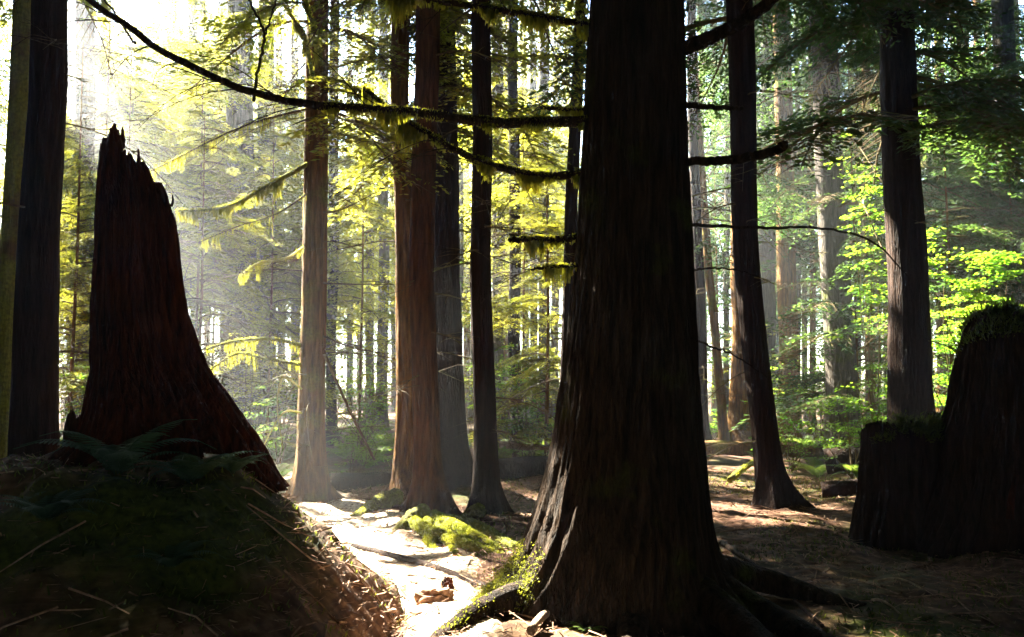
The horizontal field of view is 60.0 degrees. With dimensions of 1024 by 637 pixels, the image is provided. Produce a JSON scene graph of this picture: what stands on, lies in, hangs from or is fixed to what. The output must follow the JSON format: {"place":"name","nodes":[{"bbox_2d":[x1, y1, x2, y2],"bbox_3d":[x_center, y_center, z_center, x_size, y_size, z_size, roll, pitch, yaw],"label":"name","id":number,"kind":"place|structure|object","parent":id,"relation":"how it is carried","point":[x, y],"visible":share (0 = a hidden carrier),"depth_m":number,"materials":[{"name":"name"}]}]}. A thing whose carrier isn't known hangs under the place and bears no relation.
{"place":"outdoors","nodes":[
{"label":"outdoors","id":0,"kind":"place"},
{"bbox_2d":[274,457,503,636],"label":"path","id":1,"kind":"structure","parent":0,"point":[484,625],"depth_m":7.71,"materials":[{"name":"soil"}]},
{"bbox_2d":[351,543,486,588],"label":"fallen branch","id":2,"kind":"object","parent":1,"relation":"on","point":[415,561],"visible":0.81,"depth_m":7.57,"materials":[{"name":"wood"}]},
{"bbox_2d":[414,588,455,604],"bbox_3d":[-0.539,1.986,6.200,0.294,0.207,0.235,0,-4,0],"label":"wood chunk","id":3,"kind":"object","parent":1,"relation":"on","point":[429,595],"visible":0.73,"depth_m":6.16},
{"bbox_2d":[0,387,1023,636],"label":"ground","id":4,"kind":"structure","parent":0,"point":[22,599],"depth_m":5.00,"materials":[{"name":"soil"}]},
{"bbox_2d":[0,0,70,343],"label":"conifer tree","id":5,"kind":"object","parent":4,"relation":"on","point":[3,41],"visible":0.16,"depth_m":27.04,"materials":[{"name":"grey plant"}]},
{"bbox_2d":[0,488,115,520],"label":"fern","id":6,"kind":"object","parent":4,"relation":"on","point":[52,509],"visible":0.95,"depth_m":4.52,"materials":[{"name":"plant"}]},
{"bbox_2d":[0,42,131,413],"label":"young conifer","id":7,"kind":"object","parent":4,"relation":"on","point":[71,378],"visible":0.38,"depth_m":15.19,"materials":[{"name":"green plant"}]},
{"bbox_2d":[0,0,136,458],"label":"conifer tree","id":8,"kind":"object","parent":4,"relation":"on","point":[18,97],"visible":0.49,"depth_m":9.56,"materials":[{"name":"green plant"}]},
{"bbox_2d":[59,353,89,432],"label":"shrub","id":9,"kind":"object","parent":4,"relation":"on","point":[82,392],"visible":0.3,"depth_m":13.84,"materials":[{"name":"green plant"}]},
{"bbox_2d":[65,0,99,417],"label":"conifer tree","id":10,"kind":"object","parent":4,"relation":"on","point":[69,92],"visible":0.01,"depth_m":40.85,"materials":[{"name":"grey plant"}]},
{"bbox_2d":[0,0,182,457],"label":"conifer tree","id":11,"kind":"object","parent":4,"relation":"on","point":[34,402],"visible":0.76,"depth_m":7.55,"materials":[{"name":"brown plant"}]},
{"bbox_2d":[0,0,211,417],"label":"conifer tree","id":12,"kind":"object","parent":4,"relation":"on","point":[81,33],"visible":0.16,"depth_m":21.36,"materials":[{"name":"green plant"}]},
{"bbox_2d":[13,419,214,474],"bbox_3d":[-2.258,0.741,5.035,0.946,0.306,0.949,0,-4,0],"label":"fern","id":13,"kind":"object","parent":4,"relation":"on","point":[119,458],"visible":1,"depth_m":4.97,"materials":[{"name":"plant"}]},
{"bbox_2d":[62,0,183,259],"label":"young conifer","id":14,"kind":"object","parent":4,"relation":"on","point":[137,25],"visible":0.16,"depth_m":28.65,"materials":[{"name":"green plant"}]},
{"bbox_2d":[60,0,196,321],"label":"young conifer","id":15,"kind":"object","parent":4,"relation":"on","point":[68,180],"visible":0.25,"depth_m":20.00,"materials":[{"name":"green plant"}]},
{"bbox_2d":[59,0,226,325],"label":"young conifer","id":16,"kind":"object","parent":4,"relation":"on","point":[192,268],"visible":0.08,"depth_m":24.58,"materials":[{"name":"green plant"}]},
{"bbox_2d":[59,46,246,424],"bbox_3d":[-8.197,-1.405,18.151,4.303,8.506,5.228,4,-6,-45],"label":"young conifer","id":17,"kind":"object","parent":4,"relation":"on","point":[173,177],"visible":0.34,"depth_m":18.09,"materials":[{"name":"green plant"}]},
{"bbox_2d":[47,123,289,492],"bbox_3d":[-2.441,-0.094,6.317,1.761,2.597,1.282,0,-4,0],"label":"tree stump","id":18,"kind":"object","parent":4,"relation":"on","point":[150,369],"visible":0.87,"depth_m":6.09,"materials":[{"name":"brown wood"}]},
{"bbox_2d":[117,540,225,569],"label":"fern","id":19,"kind":"object","parent":4,"relation":"on","point":[174,561],"visible":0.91,"depth_m":4.32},
{"bbox_2d":[124,0,225,262],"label":"young conifer","id":20,"kind":"object","parent":4,"relation":"on","point":[199,7],"visible":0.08,"depth_m":30.85,"materials":[{"name":"green plant"}]},
{"bbox_2d":[122,451,268,483],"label":"fern","id":21,"kind":"object","parent":4,"relation":"on","point":[188,468],"visible":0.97,"depth_m":5.18,"materials":[{"name":"plant"}]},
{"bbox_2d":[121,0,291,348],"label":"conifer tree","id":22,"kind":"object","parent":4,"relation":"on","point":[191,19],"visible":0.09,"depth_m":28.68,"materials":[{"name":"green plant"}]},
{"bbox_2d":[139,0,287,334],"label":"young conifer","id":23,"kind":"object","parent":4,"relation":"on","point":[198,122],"visible":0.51,"depth_m":21.23,"materials":[{"name":"green plant"}]},
{"bbox_2d":[148,1,296,366],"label":"young conifer","id":24,"kind":"object","parent":4,"relation":"on","point":[194,274],"visible":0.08,"depth_m":26.03,"materials":[{"name":"green plant"}]},
{"bbox_2d":[159,109,298,406],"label":"young conifer","id":25,"kind":"object","parent":4,"relation":"on","point":[226,281],"visible":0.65,"depth_m":16.14,"materials":[{"name":"green plant"}]},
{"bbox_2d":[179,0,294,380],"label":"conifer tree","id":26,"kind":"object","parent":4,"relation":"on","point":[224,321],"visible":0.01,"depth_m":33.44,"materials":[{"name":"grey plant"}]},
{"bbox_2d":[195,454,278,472],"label":"fern","id":27,"kind":"object","parent":4,"relation":"on","point":[234,467],"visible":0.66,"depth_m":5.52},
{"bbox_2d":[133,0,369,440],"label":"conifer tree","id":28,"kind":"object","parent":4,"relation":"on","point":[243,112],"visible":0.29,"depth_m":23.06,"materials":[{"name":"green plant"}]},
{"bbox_2d":[216,309,299,437],"bbox_3d":[-5.471,1.435,18.944,2.006,3.353,1.153,0,-4,0],"label":"shrub","id":29,"kind":"object","parent":4,"relation":"on","point":[255,383],"visible":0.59,"depth_m":18.91,"materials":[{"name":"green plant"}]},
{"bbox_2d":[242,381,297,465],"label":"shrub","id":30,"kind":"object","parent":4,"relation":"on","point":[282,428],"visible":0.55,"depth_m":16.89,"materials":[{"name":"green plant"}]},
{"bbox_2d":[183,0,359,439],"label":"conifer tree","id":31,"kind":"object","parent":4,"relation":"on","point":[267,214],"visible":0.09,"depth_m":25.16,"materials":[{"name":"green plant"}]},
{"bbox_2d":[207,109,342,449],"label":"young conifer","id":32,"kind":"object","parent":4,"relation":"on","point":[280,326],"visible":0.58,"depth_m":20.27,"materials":[{"name":"green plant"}]},
{"bbox_2d":[255,0,340,414],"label":"conifer tree","id":33,"kind":"object","parent":4,"relation":"on","point":[276,62],"visible":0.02,"depth_m":42.86,"materials":[{"name":"brown plant"}]},
{"bbox_2d":[254,0,364,423],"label":"conifer tree","id":34,"kind":"object","parent":4,"relation":"on","point":[295,44],"visible":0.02,"depth_m":36.66,"materials":[{"name":"brown plant"}]},
{"bbox_2d":[248,0,394,446],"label":"conifer tree","id":35,"kind":"object","parent":4,"relation":"on","point":[333,171],"visible":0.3,"depth_m":23.09,"materials":[{"name":"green plant"}]},
{"bbox_2d":[288,344,390,433],"bbox_3d":[-4.710,1.999,23.094,3.503,2.669,2.148,0,-4,0],"label":"shrub","id":36,"kind":"object","parent":4,"relation":"on","point":[347,380],"visible":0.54,"depth_m":23.04,"materials":[{"name":"green plant"}]},
{"bbox_2d":[291,112,395,436],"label":"young conifer","id":37,"kind":"object","parent":4,"relation":"on","point":[376,311],"visible":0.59,"depth_m":22.10,"materials":[{"name":"green plant"}]},
{"bbox_2d":[300,4,395,419],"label":"conifer tree","id":38,"kind":"object","parent":4,"relation":"on","point":[367,251],"visible":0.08,"depth_m":33.05,"materials":[{"name":"grey plant"}]},
{"bbox_2d":[148,0,550,503],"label":"conifer tree","id":39,"kind":"object","parent":4,"relation":"on","point":[310,481],"visible":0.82,"depth_m":11.50,"materials":[{"name":"green plant"}]},
{"bbox_2d":[326,437,393,468],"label":"fern","id":40,"kind":"object","parent":4,"relation":"on","point":[367,465],"visible":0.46,"depth_m":16.76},
{"bbox_2d":[325,378,395,463],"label":"shrub","id":41,"kind":"object","parent":4,"relation":"on","point":[364,413],"visible":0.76,"depth_m":17.83,"materials":[{"name":"green plant"}]},
{"bbox_2d":[327,9,394,414],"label":"conifer tree","id":42,"kind":"object","parent":4,"relation":"on","point":[348,369],"visible":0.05,"depth_m":43.90,"materials":[{"name":"brown plant"}]},
{"bbox_2d":[332,425,393,472],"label":"shrub","id":43,"kind":"object","parent":4,"relation":"on","point":[375,447],"visible":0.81,"depth_m":14.24,"materials":[{"name":"green plant"}]},
{"bbox_2d":[330,311,395,433],"bbox_3d":[-3.309,1.529,21.719,2.298,3.325,1.878,2,-5,-23],"label":"shrub","id":44,"kind":"object","parent":4,"relation":"on","point":[373,372],"visible":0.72,"depth_m":21.67,"materials":[{"name":"green plant"}]},
{"bbox_2d":[166,0,583,516],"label":"conifer tree","id":45,"kind":"object","parent":4,"relation":"on","point":[396,493],"visible":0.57,"depth_m":11.70,"materials":[{"name":"red plant"}]},
{"bbox_2d":[340,16,412,411],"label":"conifer tree","id":46,"kind":"object","parent":4,"relation":"on","point":[393,349],"visible":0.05,"depth_m":45.88,"materials":[{"name":"grey plant"}]},
{"bbox_2d":[328,8,468,430],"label":"conifer tree","id":47,"kind":"object","parent":4,"relation":"on","point":[384,252],"visible":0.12,"depth_m":29.09,"materials":[{"name":"grey plant"}]},
{"bbox_2d":[259,0,576,490],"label":"conifer tree","id":48,"kind":"object","parent":4,"relation":"on","point":[457,461],"visible":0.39,"depth_m":13.03,"materials":[{"name":"brown plant"}]},
{"bbox_2d":[294,0,565,556],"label":"conifer tree","id":49,"kind":"object","parent":4,"relation":"on","point":[431,517],"visible":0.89,"depth_m":10.10,"materials":[{"name":"brown plant"}]},
{"bbox_2d":[331,456,547,492],"bbox_3d":[-1.006,2.401,13.429,3.453,0.652,0.535,0,-4,-4],"label":"fallen log","id":50,"kind":"object","parent":4,"relation":"on","point":[514,467],"visible":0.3,"depth_m":13.26,"materials":[{"name":"brown wood"}]},
{"bbox_2d":[0,0,908,636],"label":"conifer tree","id":51,"kind":"object","parent":4,"relation":"on","point":[620,540],"visible":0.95,"depth_m":5.85,"materials":[{"name":"brown plant"}]},
{"bbox_2d":[463,10,491,414],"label":"conifer tree","id":52,"kind":"object","parent":4,"relation":"on","point":[465,344],"visible":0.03,"depth_m":43.87,"materials":[{"name":"brown plant"}]},
{"bbox_2d":[366,0,589,519],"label":"conifer tree","id":53,"kind":"object","parent":4,"relation":"on","point":[487,495],"visible":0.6,"depth_m":10.32,"materials":[{"name":"brown plant"}]},
{"bbox_2d":[455,23,505,384],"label":"conifer tree","id":54,"kind":"object","parent":4,"relation":"on","point":[461,203],"visible":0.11,"depth_m":30.23,"materials":[{"name":"grey plant"}]},
{"bbox_2d":[456,1,563,439],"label":"conifer tree","id":55,"kind":"object","parent":4,"relation":"on","point":[498,353],"visible":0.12,"depth_m":24.01,"materials":[{"name":"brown plant"}]},
{"bbox_2d":[461,0,559,422],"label":"conifer tree","id":56,"kind":"object","parent":4,"relation":"on","point":[466,270],"visible":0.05,"depth_m":36.01,"materials":[{"name":"grey plant"}]},
{"bbox_2d":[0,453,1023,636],"bbox_3d":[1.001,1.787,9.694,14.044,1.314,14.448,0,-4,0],"label":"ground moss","id":57,"kind":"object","parent":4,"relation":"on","point":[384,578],"visible":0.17,"depth_m":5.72,"materials":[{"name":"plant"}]},
{"bbox_2d":[0,446,1023,636],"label":"leaf litter","id":58,"kind":"object","parent":4,"relation":"on","point":[391,578],"visible":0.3,"depth_m":6.13,"materials":[{"name":"plant"}]},
{"bbox_2d":[461,79,566,417],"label":"young conifer","id":59,"kind":"object","parent":4,"relation":"on","point":[500,300],"visible":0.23,"depth_m":21.16,"materials":[{"name":"green plant"}]},
{"bbox_2d":[439,0,589,490],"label":"conifer tree","id":60,"kind":"object","parent":4,"relation":"on","point":[571,192],"visible":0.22,"depth_m":12.60,"materials":[{"name":"brown plant"}]},
{"bbox_2d":[461,0,569,437],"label":"conifer tree","id":61,"kind":"object","parent":4,"relation":"on","point":[564,132],"visible":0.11,"depth_m":26.28,"materials":[{"name":"grey plant"}]},
{"bbox_2d":[455,0,578,443],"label":"conifer tree","id":62,"kind":"object","parent":4,"relation":"on","point":[516,212],"visible":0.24,"depth_m":19.97,"materials":[{"name":"green plant"}]},
{"bbox_2d":[467,155,577,455],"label":"young conifer","id":63,"kind":"object","parent":4,"relation":"on","point":[525,306],"visible":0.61,"depth_m":15.54,"materials":[{"name":"green plant"}]},
{"bbox_2d":[464,0,582,419],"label":"conifer tree","id":64,"kind":"object","parent":4,"relation":"on","point":[532,87],"visible":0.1,"depth_m":34.41,"materials":[{"name":"green plant"}]},
{"bbox_2d":[494,343,559,456],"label":"shrub","id":65,"kind":"object","parent":4,"relation":"on","point":[516,408],"visible":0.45,"depth_m":15.94,"materials":[{"name":"green plant"}]},
{"bbox_2d":[498,386,555,455],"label":"shrub","id":66,"kind":"object","parent":4,"relation":"on","point":[525,421],"visible":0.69,"depth_m":14.85,"materials":[{"name":"green plant"}]},
{"bbox_2d":[501,293,560,451],"bbox_3d":[0.538,1.264,17.998,1.512,3.615,1.198,1,-4,-10],"label":"shrub","id":67,"kind":"object","parent":4,"relation":"on","point":[551,325],"visible":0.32,"depth_m":17.99,"materials":[{"name":"green plant"}]},
{"bbox_2d":[59,37,1023,409],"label":"wood","id":68,"kind":"object","parent":4,"relation":"on","point":[559,341],"visible":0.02,"depth_m":62.49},
{"bbox_2d":[518,0,588,418],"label":"conifer tree","id":69,"kind":"object","parent":4,"relation":"on","point":[555,343],"visible":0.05,"depth_m":38.12,"materials":[{"name":"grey plant"}]},
{"bbox_2d":[685,0,760,440],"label":"conifer tree","id":70,"kind":"object","parent":4,"relation":"on","point":[723,431],"visible":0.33,"depth_m":22.03,"materials":[{"name":"brown plant"}]},
{"bbox_2d":[686,0,775,389],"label":"conifer tree","id":71,"kind":"object","parent":4,"relation":"on","point":[720,285],"visible":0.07,"depth_m":34.51,"materials":[{"name":"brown plant"}]},
{"bbox_2d":[512,0,954,509],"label":"conifer tree","id":72,"kind":"object","parent":4,"relation":"on","point":[775,488],"visible":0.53,"depth_m":11.23,"materials":[{"name":"green plant"}]},
{"bbox_2d":[704,165,775,437],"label":"young conifer","id":73,"kind":"object","parent":4,"relation":"on","point":[721,297],"visible":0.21,"depth_m":26.08,"materials":[{"name":"green plant"}]},
{"bbox_2d":[684,0,799,412],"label":"conifer tree","id":74,"kind":"object","parent":4,"relation":"on","point":[728,200],"visible":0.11,"depth_m":30.09,"materials":[{"name":"grey plant"}]},
{"bbox_2d":[684,0,802,440],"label":"conifer tree","id":75,"kind":"object","parent":4,"relation":"on","point":[693,150],"visible":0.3,"depth_m":21.03,"materials":[{"name":"brown plant"}]},
{"bbox_2d":[694,0,813,441],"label":"conifer tree","id":76,"kind":"object","parent":4,"relation":"on","point":[738,409],"visible":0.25,"depth_m":22.88,"materials":[{"name":"plant"}]},
{"bbox_2d":[705,440,823,457],"bbox_3d":[5.091,2.749,18.627,3.077,0.408,0.431,1,-4,-11],"label":"fallen log","id":77,"kind":"object","parent":4,"relation":"on","point":[740,449],"visible":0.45,"depth_m":18.41,"materials":[{"name":"brown wood"}]},
{"bbox_2d":[719,540,823,627],"bbox_3d":[2.000,2.036,7.057,0.058,0.078,2.883,0,-4,1],"label":"fallen branch","id":78,"kind":"object","parent":4,"relation":"on","point":[732,549],"visible":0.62,"depth_m":7.38,"materials":[{"name":"wood"}]},
{"bbox_2d":[709,8,858,408],"bbox_3d":[8.750,-7.052,30.611,5.486,22.000,4.645,0,-4,0],"label":"conifer tree","id":79,"kind":"object","parent":4,"relation":"on","point":[769,301],"visible":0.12,"depth_m":29.98,"materials":[{"name":"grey plant"}]},
{"bbox_2d":[740,400,850,472],"bbox_3d":[5.349,2.190,16.901,2.054,1.558,1.366,0,-4,0],"label":"shrub","id":80,"kind":"object","parent":4,"relation":"on","point":[810,443],"visible":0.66,"depth_m":16.86,"materials":[{"name":"green plant"}]},
{"bbox_2d":[718,2,881,443],"bbox_3d":[8.025,-6.421,25.986,4.685,20.099,5.181,0,-4,0],"label":"conifer tree","id":81,"kind":"object","parent":4,"relation":"on","point":[786,276],"visible":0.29,"depth_m":24.98,"materials":[{"name":"brown plant"}]},
{"bbox_2d":[775,351,825,458],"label":"shrub","id":82,"kind":"object","parent":4,"relation":"on","point":[812,371],"visible":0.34,"depth_m":19.88,"materials":[{"name":"green plant"}]},
{"bbox_2d":[720,4,881,430],"bbox_3d":[10.228,-4.668,30.532,6.085,17.038,4.899,2,-5,-30],"label":"conifer tree","id":83,"kind":"object","parent":4,"relation":"on","point":[812,326],"visible":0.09,"depth_m":29.98,"materials":[{"name":"brown plant"}]},
{"bbox_2d":[757,4,849,421],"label":"conifer tree","id":84,"kind":"object","parent":4,"relation":"on","point":[804,291],"visible":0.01,"depth_m":36.02,"materials":[{"name":"grey plant"}]},
{"bbox_2d":[784,457,826,479],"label":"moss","id":85,"kind":"object","parent":4,"relation":"on","point":[819,471],"visible":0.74,"depth_m":15.80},
{"bbox_2d":[730,5,882,422],"bbox_3d":[10.548,-4.947,32.448,5.952,18.056,5.677,-3,-5,31],"label":"conifer tree","id":86,"kind":"object","parent":4,"relation":"on","point":[798,277],"visible":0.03,"depth_m":32.09,"materials":[{"name":"grey plant"}]},
{"bbox_2d":[820,479,857,497],"bbox_3d":[5.514,2.295,12.226,2.381,0.487,0.282,-1,-4,19],"label":"fallen log","id":87,"kind":"object","parent":4,"relation":"on","point":[832,489],"visible":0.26,"depth_m":12.44,"materials":[{"name":"brown wood"}]},
{"bbox_2d":[823,447,859,473],"bbox_3d":[6.901,2.399,14.826,3.203,0.492,0.628,-1,-4,16],"label":"tree stump","id":88,"kind":"object","parent":4,"relation":"on","point":[842,454],"visible":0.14,"depth_m":15.03,"materials":[{"name":"brown wood"}]},
{"bbox_2d":[729,49,953,431],"bbox_3d":[7.241,-1.463,19.091,4.770,9.088,4.482,-3,-5,32],"label":"young conifer","id":89,"kind":"object","parent":4,"relation":"on","point":[807,396],"visible":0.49,"depth_m":18.57,"materials":[{"name":"green plant"}]},
{"bbox_2d":[805,382,885,478],"bbox_3d":[5.725,1.909,14.793,1.424,1.682,1.620,-3,-5,32],"label":"shrub","id":90,"kind":"object","parent":4,"relation":"on","point":[849,408],"visible":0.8,"depth_m":14.80,"materials":[{"name":"green plant"}]},
{"bbox_2d":[716,0,994,463],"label":"conifer tree","id":91,"kind":"object","parent":4,"relation":"on","point":[840,369],"visible":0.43,"depth_m":18.90,"materials":[{"name":"green plant"}]},
{"bbox_2d":[824,133,887,421],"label":"young tree","id":92,"kind":"object","parent":4,"relation":"on","point":[864,286],"visible":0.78,"depth_m":17.09,"materials":[{"name":"green plant"}]},
{"bbox_2d":[696,0,1023,444],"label":"conifer tree","id":93,"kind":"object","parent":4,"relation":"on","point":[899,119],"visible":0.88,"depth_m":12.91,"materials":[{"name":"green plant"}]},
{"bbox_2d":[769,26,960,426],"bbox_3d":[9.912,-5.526,24.479,5.053,18.030,3.882,-4,-5,40],"label":"conifer tree","id":94,"kind":"object","parent":4,"relation":"on","point":[867,398],"visible":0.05,"depth_m":24.17,"materials":[{"name":"green plant"}]},
{"bbox_2d":[846,288,887,431],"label":"shrub","id":95,"kind":"object","parent":4,"relation":"on","point":[881,405],"visible":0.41,"depth_m":16.75,"materials":[{"name":"green plant"}]},
{"bbox_2d":[796,4,977,415],"bbox_3d":[13.195,-6.331,30.444,5.130,20.371,5.788,2,-5,-26],"label":"conifer tree","id":96,"kind":"object","parent":4,"relation":"on","point":[884,305],"visible":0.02,"depth_m":29.91,"materials":[{"name":"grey plant"}]},
{"bbox_2d":[848,408,944,550],"bbox_3d":[3.924,1.626,8.902,1.162,1.520,0.964,0,-4,0],"label":"tree stump","id":97,"kind":"object","parent":4,"relation":"on","point":[897,470],"visible":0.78,"depth_m":8.62,"materials":[{"name":"brown wood"}]},
{"bbox_2d":[843,47,1023,370],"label":"young conifer","id":98,"kind":"object","parent":4,"relation":"on","point":[988,214],"visible":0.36,"depth_m":17.17,"materials":[{"name":"green plant"}]},
{"bbox_2d":[876,19,993,413],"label":"conifer tree","id":99,"kind":"object","parent":4,"relation":"on","point":[938,324],"visible":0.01,"depth_m":30.93,"materials":[{"name":"brown plant"}]},
{"bbox_2d":[871,226,1023,409],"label":"young tree","id":100,"kind":"object","parent":4,"relation":"on","point":[998,270],"visible":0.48,"depth_m":13.86,"materials":[{"name":"green plant"}]},
{"bbox_2d":[876,2,1023,327],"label":"conifer tree","id":101,"kind":"object","parent":4,"relation":"on","point":[934,71],"visible":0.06,"depth_m":27.53,"materials":[{"name":"green plant"}]},
{"bbox_2d":[885,292,1023,412],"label":"shrub","id":102,"kind":"object","parent":4,"relation":"on","point":[956,297],"visible":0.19,"depth_m":14.33,"materials":[{"name":"green plant"}]},
{"bbox_2d":[915,292,1023,558],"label":"tree stump","id":103,"kind":"object","parent":4,"relation":"on","point":[981,459],"visible":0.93,"depth_m":8.25,"materials":[{"name":"brown wood"}]},
{"bbox_2d":[921,0,1023,303],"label":"conifer tree","id":104,"kind":"object","parent":4,"relation":"on","point":[1006,24],"visible":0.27,"depth_m":22.38,"materials":[{"name":"green plant"}]},
{"bbox_2d":[927,71,1023,361],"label":"young conifer","id":105,"kind":"object","parent":4,"relation":"on","point":[973,302],"visible":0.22,"depth_m":18.36,"materials":[{"name":"green plant"}]},
{"bbox_2d":[0,0,1023,386],"label":"sky","id":106,"kind":"structure","parent":0,"point":[131,4],"materials":[{"name":"white"}]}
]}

